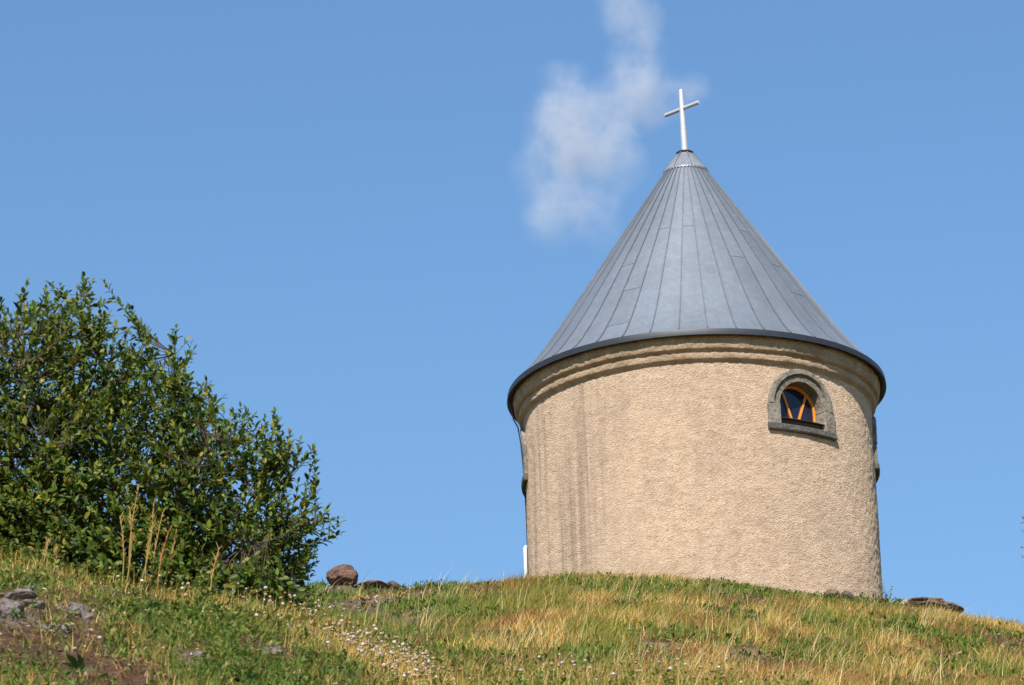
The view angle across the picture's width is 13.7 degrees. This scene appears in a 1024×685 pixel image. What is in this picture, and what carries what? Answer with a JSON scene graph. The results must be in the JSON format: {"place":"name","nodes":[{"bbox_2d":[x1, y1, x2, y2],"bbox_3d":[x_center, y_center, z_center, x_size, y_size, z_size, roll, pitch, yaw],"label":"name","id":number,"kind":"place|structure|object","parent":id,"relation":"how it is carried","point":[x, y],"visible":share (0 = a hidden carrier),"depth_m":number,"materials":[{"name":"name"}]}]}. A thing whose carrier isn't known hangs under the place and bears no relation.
{"place":"outdoors","nodes":[
{"label":"outdoors","id":0,"kind":"place"},
{"bbox_2d":[0,561,1023,684],"bbox_3d":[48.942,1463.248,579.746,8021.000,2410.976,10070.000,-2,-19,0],"label":"ground","id":1,"kind":"structure","parent":0,"point":[130,677],"depth_m":23.42,"materials":[{"name":"green plant"}]},
{"bbox_2d":[0,597,24,618],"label":"rock","id":2,"kind":"object","parent":1,"relation":"on","point":[8,606],"visible":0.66,"depth_m":22.42,"materials":[{"name":"grey stone"}]},
{"bbox_2d":[3,588,36,599],"bbox_3d":[-2.658,1.379,23.039,0.189,0.082,0.158,-2,-19,0],"label":"rock","id":3,"kind":"object","parent":1,"relation":"on","point":[19,593],"visible":0.74,"depth_m":22.99,"materials":[{"name":"grey stone"}]},
{"bbox_2d":[22,584,35,590],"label":"rock","id":4,"kind":"object","parent":1,"relation":"on","point":[28,587],"visible":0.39,"depth_m":23.71,"materials":[{"name":"grey stone"}]},
{"bbox_2d":[23,599,46,608],"bbox_3d":[-2.557,1.406,22.860,0.130,0.069,0.105,-2,-19,0],"label":"rock","id":5,"kind":"object","parent":1,"relation":"on","point":[41,603],"visible":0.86,"depth_m":22.83,"materials":[{"name":"grey stone"}]},
{"bbox_2d":[38,624,51,631],"bbox_3d":[-2.412,1.486,22.039,0.089,0.072,0.079,-2,-19,0],"label":"rock","id":6,"kind":"object","parent":1,"relation":"on","point":[44,626],"visible":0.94,"depth_m":22.02,"materials":[{"name":"grey stone"}]},
{"bbox_2d":[42,536,50,567],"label":"dry stalk","id":7,"kind":"object","parent":1,"relation":"on","point":[46,545],"visible":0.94,"depth_m":25.72,"materials":[{"name":"beige plant"}]},
{"bbox_2d":[53,544,60,569],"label":"dry stalk","id":8,"kind":"object","parent":1,"relation":"on","point":[56,552],"visible":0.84,"depth_m":25.84,"materials":[{"name":"beige plant"}]},
{"bbox_2d":[52,623,75,633],"bbox_3d":[-2.346,1.508,22.241,0.142,0.087,0.100,-7,-20,14],"label":"rock","id":9,"kind":"object","parent":1,"relation":"on","point":[67,629],"visible":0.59,"depth_m":22.23,"materials":[{"name":"grey stone"}]},
{"bbox_2d":[66,603,84,616],"bbox_3d":[-2.379,1.476,23.219,0.115,0.107,0.122,-16,-24,35],"label":"rock","id":10,"kind":"object","parent":1,"relation":"on","point":[76,607],"visible":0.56,"depth_m":23.18,"materials":[{"name":"grey stone"}]},
{"bbox_2d":[81,611,95,620],"bbox_3d":[-2.306,1.507,23.204,0.093,0.087,0.094,-2,-19,0],"label":"rock","id":11,"kind":"object","parent":1,"relation":"on","point":[87,616],"visible":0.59,"depth_m":23.18,"materials":[{"name":"grey stone"}]},
{"bbox_2d":[117,511,126,587],"bbox_3d":[-2.351,1.255,25.710,0.058,0.526,0.063,6,-21,-21],"label":"dry stalk","id":12,"kind":"object","parent":1,"relation":"on","point":[122,539],"visible":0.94,"depth_m":25.73,"materials":[{"name":"beige plant"}]},
{"bbox_2d":[126,504,135,585],"bbox_3d":[-2.305,1.229,25.717,0.070,0.560,0.081,6,-21,-20],"label":"dry stalk","id":13,"kind":"object","parent":1,"relation":"on","point":[130,529],"visible":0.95,"depth_m":25.73,"materials":[{"name":"beige plant"}]},
{"bbox_2d":[128,484,138,587],"bbox_3d":[-2.291,1.176,25.864,0.096,0.695,0.065,14,-25,-37],"label":"dry stalk","id":14,"kind":"object","parent":1,"relation":"on","point":[132,526],"visible":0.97,"depth_m":25.89,"materials":[{"name":"beige plant"}]},
{"bbox_2d":[139,497,156,585],"bbox_3d":[-2.227,1.246,25.966,0.136,0.652,0.048,1,-20,-8],"label":"dry stalk","id":15,"kind":"object","parent":1,"relation":"on","point":[153,515],"visible":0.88,"depth_m":26.01,"materials":[{"name":"beige plant"}]},
{"bbox_2d":[144,516,156,589],"bbox_3d":[-2.187,1.270,25.698,0.079,0.471,0.075,-16,-24,34],"label":"dry stalk","id":16,"kind":"object","parent":1,"relation":"on","point":[147,550],"visible":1,"depth_m":25.72,"materials":[{"name":"beige plant"}]},
{"bbox_2d":[150,507,165,590],"bbox_3d":[-2.146,1.253,25.837,0.094,0.563,0.069,-2,-19,0],"label":"dry stalk","id":17,"kind":"object","parent":1,"relation":"on","point":[154,552],"visible":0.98,"depth_m":25.84,"materials":[{"name":"beige plant"}]},
{"bbox_2d":[157,526,171,585],"bbox_3d":[-2.103,1.312,25.816,0.107,0.458,0.047,3,-20,-15],"label":"dry stalk","id":18,"kind":"object","parent":1,"relation":"on","point":[163,546],"visible":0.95,"depth_m":25.83,"materials":[{"name":"beige plant"}]},
{"bbox_2d":[162,529,178,591],"bbox_3d":[-2.077,1.343,25.915,0.112,0.464,0.066,16,-26,-41],"label":"dry stalk","id":19,"kind":"object","parent":1,"relation":"on","point":[175,536],"visible":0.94,"depth_m":25.94,"materials":[{"name":"beige plant"}]},
{"bbox_2d":[0,271,346,615],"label":"shrub","id":20,"kind":"object","parent":1,"relation":"on","point":[29,521],"visible":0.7,"depth_m":27.12,"materials":[{"name":"green plant"}]},
{"bbox_2d":[191,650,206,657],"bbox_3d":[-1.652,1.646,22.400,0.096,0.069,0.121,15,-26,-39],"label":"rock","id":21,"kind":"object","parent":1,"relation":"on","point":[198,652],"visible":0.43,"depth_m":22.36,"materials":[{"name":"grey stone"}]},
{"bbox_2d":[196,586,209,604],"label":"wildflower","id":22,"kind":"object","parent":1,"relation":"on","point":[203,595],"visible":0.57,"depth_m":25.15,"materials":[{"name":"green plant"}]},
{"bbox_2d":[209,542,221,592],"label":"dry stalk","id":23,"kind":"object","parent":1,"relation":"on","point":[214,565],"visible":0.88,"depth_m":25.93,"materials":[{"name":"beige plant"}]},
{"bbox_2d":[209,598,222,611],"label":"wildflower","id":24,"kind":"object","parent":1,"relation":"on","point":[215,605],"visible":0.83,"depth_m":24.50,"materials":[{"name":"green plant"}]},
{"bbox_2d":[260,646,283,655],"bbox_3d":[-1.313,1.681,23.079,0.164,0.065,0.088,-2,-19,0],"label":"rock","id":25,"kind":"object","parent":1,"relation":"on","point":[274,649],"visible":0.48,"depth_m":23.05,"materials":[{"name":"grey stone"}]},
{"bbox_2d":[326,564,357,585],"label":"boulder","id":26,"kind":"object","parent":1,"relation":"on","point":[346,573],"visible":0.95,"depth_m":62.96,"materials":[{"name":"brown stone"}]},
{"bbox_2d":[355,580,391,588],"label":"rock","id":27,"kind":"object","parent":1,"relation":"on","point":[378,583],"visible":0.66,"depth_m":62.97,"materials":[{"name":"stone"}]},
{"bbox_2d":[387,580,400,588],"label":"rock","id":28,"kind":"object","parent":1,"relation":"on","point":[390,583],"visible":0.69,"depth_m":63.16,"materials":[{"name":"grey stone"}]},
{"bbox_2d":[17,562,776,684],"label":"small flowers","id":29,"kind":"object","parent":1,"relation":"on","point":[377,647],"visible":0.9,"depth_m":24.55,"materials":[{"name":"white plant"}]},
{"bbox_2d":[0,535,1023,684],"bbox_3d":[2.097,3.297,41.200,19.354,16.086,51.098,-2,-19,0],"label":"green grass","id":30,"kind":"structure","parent":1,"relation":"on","point":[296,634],"depth_m":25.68,"materials":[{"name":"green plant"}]},
{"bbox_2d":[0,559,1023,684],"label":"plant litter","id":31,"kind":"object","parent":1,"relation":"on","point":[152,665],"visible":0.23,"depth_m":24.24,"materials":[{"name":"brown plant"}]},
{"bbox_2d":[293,560,1023,684],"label":"dry grass","id":32,"kind":"structure","parent":1,"relation":"on","point":[651,612],"depth_m":47.73,"materials":[{"name":"yellow plant"}]},
{"bbox_2d":[507,89,885,599],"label":"chapel","id":33,"kind":"structure","parent":1,"relation":"on","point":[699,382],"depth_m":66.36,"materials":[{"name":"paint"}]},
{"bbox_2d":[520,428,527,496],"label":"window","id":34,"kind":"structure","parent":33,"relation":"in","point":[524,446],"depth_m":68.18,"materials":[{"name":"stone"}]},
{"bbox_2d":[767,369,837,440],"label":"window","id":35,"kind":"structure","parent":33,"relation":"in","point":[798,401],"depth_m":66.52,"materials":[{"name":"stone"}]},
{"bbox_2d":[872,417,879,482],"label":"window","id":36,"kind":"structure","parent":33,"relation":"in","point":[874,434],"depth_m":68.18,"materials":[{"name":"stone"}]},
{"bbox_2d":[823,589,839,597],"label":"rock","id":37,"kind":"object","parent":1,"relation":"on","point":[833,592],"visible":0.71,"depth_m":63.56,"materials":[{"name":"beige stone"}]},
{"bbox_2d":[839,591,853,597],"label":"rock","id":38,"kind":"object","parent":1,"relation":"on","point":[848,593],"visible":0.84,"depth_m":63.57,"materials":[{"name":"grey stone"}]},
{"bbox_2d":[880,582,892,601],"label":"wildflower","id":39,"kind":"object","parent":1,"relation":"on","point":[885,591],"visible":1,"depth_m":63.96,"materials":[{"name":"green plant"}]},
{"bbox_2d":[899,598,909,606],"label":"rock","id":40,"kind":"object","parent":1,"relation":"on","point":[904,600],"visible":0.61,"depth_m":63.13,"materials":[{"name":"beige stone"}]},
{"bbox_2d":[908,597,964,612],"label":"rock ledge","id":41,"kind":"object","parent":1,"relation":"on","point":[921,601],"visible":0.51,"depth_m":63.07,"materials":[{"name":"stone"}]},
{"bbox_2d":[0,0,1023,623],"label":"sky","id":42,"kind":"structure","parent":0,"point":[364,221],"materials":[{"name":"blue"}]}
]}

